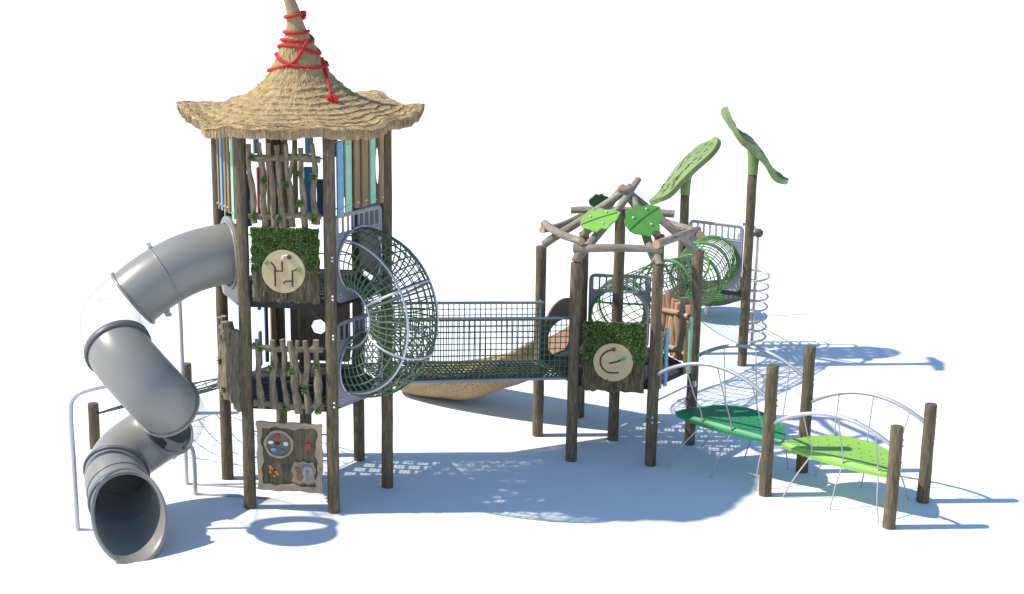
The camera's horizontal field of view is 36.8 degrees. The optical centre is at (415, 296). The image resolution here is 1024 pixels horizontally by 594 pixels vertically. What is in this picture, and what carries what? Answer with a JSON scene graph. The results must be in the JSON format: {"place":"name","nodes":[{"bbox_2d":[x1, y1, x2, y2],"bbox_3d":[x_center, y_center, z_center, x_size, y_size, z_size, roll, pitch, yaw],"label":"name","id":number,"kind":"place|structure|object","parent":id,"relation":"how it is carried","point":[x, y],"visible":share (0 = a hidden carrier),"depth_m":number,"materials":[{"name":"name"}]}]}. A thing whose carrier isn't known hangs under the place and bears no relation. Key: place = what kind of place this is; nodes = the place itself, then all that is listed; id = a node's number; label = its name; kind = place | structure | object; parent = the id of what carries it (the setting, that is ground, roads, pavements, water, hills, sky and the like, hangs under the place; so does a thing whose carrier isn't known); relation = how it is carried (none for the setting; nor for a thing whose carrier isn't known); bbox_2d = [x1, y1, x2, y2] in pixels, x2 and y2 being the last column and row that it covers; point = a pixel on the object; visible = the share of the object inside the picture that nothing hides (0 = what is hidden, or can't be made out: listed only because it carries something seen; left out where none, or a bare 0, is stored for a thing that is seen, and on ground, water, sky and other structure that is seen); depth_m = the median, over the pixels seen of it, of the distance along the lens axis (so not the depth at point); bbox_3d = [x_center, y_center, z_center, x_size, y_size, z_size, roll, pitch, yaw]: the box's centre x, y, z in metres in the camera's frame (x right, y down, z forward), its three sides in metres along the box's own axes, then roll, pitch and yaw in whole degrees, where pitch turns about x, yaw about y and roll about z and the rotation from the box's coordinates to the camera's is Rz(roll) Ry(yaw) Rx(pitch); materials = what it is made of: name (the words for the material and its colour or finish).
{"place":"outdoors","nodes":[
{"label":"outdoors","id":0,"kind":"place"},
{"bbox_2d":[176,0,425,513],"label":"play tower","id":1,"kind":"structure","parent":0,"point":[300,90],"depth_m":17.46,"materials":[{"name":"brown wood"}]},
{"bbox_2d":[337,225,438,397],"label":"net tunnel","id":2,"kind":"structure","parent":1,"relation":"attached to","point":[374,329],"depth_m":17.34,"materials":[{"name":"fabric"}]},
{"bbox_2d":[0,0,1023,593],"bbox_3d":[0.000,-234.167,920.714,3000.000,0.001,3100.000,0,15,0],"label":"ground","id":3,"kind":"structure","parent":0,"point":[886,136],"depth_m":29.32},
{"bbox_2d":[87,402,99,449],"bbox_3d":[-4.180,1.673,19.936,0.144,0.616,0.147,0,15,0],"label":"wooden post","id":4,"kind":"object","parent":3,"relation":"on","point":[94,424],"visible":0.92,"depth_m":19.88,"materials":[{"name":"brown wood"}]},
{"bbox_2d":[97,378,217,414],"bbox_3d":[-2.800,1.152,19.861,2.181,0.842,1.738,10,18,35],"label":"climbing net","id":5,"kind":"object","parent":4,"relation":"attached to","point":[209,388],"visible":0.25,"depth_m":19.75,"materials":[{"name":"fabric"}]},
{"bbox_2d":[68,223,269,563],"bbox_3d":[-3.021,0.950,17.466,1.656,3.358,2.677,9,17,31],"label":"tube slide","id":6,"kind":"object","parent":3,"relation":"on","point":[150,387],"visible":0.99,"depth_m":17.15,"materials":[{"name":"grey plastic"}]},
{"bbox_2d":[184,362,191,380],"bbox_3d":[-3.170,1.267,21.267,0.144,0.726,0.147,0,15,0],"label":"wooden post","id":7,"kind":"object","parent":3,"relation":"on","point":[188,369],"visible":0.22,"depth_m":21.15,"materials":[{"name":"brown wood"}]},
{"bbox_2d":[395,326,568,399],"bbox_3d":[0.880,0.865,21.521,2.680,1.366,1.190,12,19,38],"label":"stone slide","id":8,"kind":"object","parent":3,"relation":"on","point":[462,390],"visible":0.36,"depth_m":21.20,"materials":[{"name":"beige stone"}]},
{"bbox_2d":[532,177,703,466],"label":"play platform","id":9,"kind":"structure","parent":3,"relation":"on","point":[615,356],"depth_m":19.35,"materials":[{"name":"brown wood"}]},
{"bbox_2d":[360,300,568,383],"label":"net bridge","id":10,"kind":"structure","parent":9,"relation":"attached to","point":[432,376],"depth_m":19.18,"materials":[{"name":"green fabric"}]},
{"bbox_2d":[589,235,738,323],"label":"net tunnel","id":11,"kind":"structure","parent":9,"relation":"attached to","point":[719,286],"depth_m":22.46,"materials":[{"name":"green fabric"}]},
{"bbox_2d":[672,233,740,316],"bbox_3d":[5.000,-0.365,26.111,1.240,1.426,1.240,0,15,0],"label":"platform","id":12,"kind":"object","parent":3,"relation":"on","point":[707,311],"visible":0.21,"depth_m":26.04,"materials":[{"name":"metal"}]},
{"bbox_2d":[702,292,740,305],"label":"net ramp","id":13,"kind":"structure","parent":12,"relation":"on","point":[717,303],"depth_m":24.89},
{"bbox_2d":[649,106,788,366],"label":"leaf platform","id":14,"kind":"structure","parent":3,"relation":"on","point":[691,164],"depth_m":23.16,"materials":[{"name":"green plastic"}]},
{"bbox_2d":[658,344,802,489],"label":"stepping bridge","id":15,"kind":"structure","parent":3,"relation":"on","point":[740,422],"depth_m":19.04,"materials":[{"name":"green plastic"}]},
{"bbox_2d":[742,223,769,344],"bbox_3d":[5.225,-0.132,23.914,0.409,2.090,1.349,6,16,22],"label":"spiral pole","id":16,"kind":"object","parent":3,"relation":"on","point":[758,233],"visible":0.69,"depth_m":24.32,"materials":[{"name":"metal"}]},
{"bbox_2d":[759,363,779,496],"bbox_3d":[4.198,1.589,18.244,0.149,1.636,0.152,-9,17,-31],"label":"wooden post","id":17,"kind":"object","parent":3,"relation":"on","point":[768,433],"visible":1,"depth_m":18.18,"materials":[{"name":"brown wood"}]},
{"bbox_2d":[796,345,815,473],"bbox_3d":[4.831,1.392,18.994,0.152,1.636,0.149,10,18,34],"label":"wooden post","id":18,"kind":"object","parent":3,"relation":"on","point":[809,364],"visible":0.84,"depth_m":18.89,"materials":[{"name":"brown wood"}]},
{"bbox_2d":[774,390,923,521],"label":"stepping bridge","id":19,"kind":"structure","parent":3,"relation":"on","point":[857,455],"depth_m":18.19,"materials":[{"name":"plastic"}]},
{"bbox_2d":[882,424,903,529],"bbox_3d":[5.397,2.038,17.350,0.151,1.221,0.150,-9,17,-31],"label":"wooden post","id":20,"kind":"object","parent":3,"relation":"on","point":[896,445],"visible":1,"depth_m":17.29,"materials":[{"name":"brown wood"}]},
{"bbox_2d":[916,402,936,503],"bbox_3d":[6.029,1.841,18.098,0.150,1.221,0.151,10,18,34],"label":"wooden post","id":21,"kind":"object","parent":3,"relation":"on","point":[926,456],"visible":1,"depth_m":18.04,"materials":[{"name":"brown wood"}]}
]}

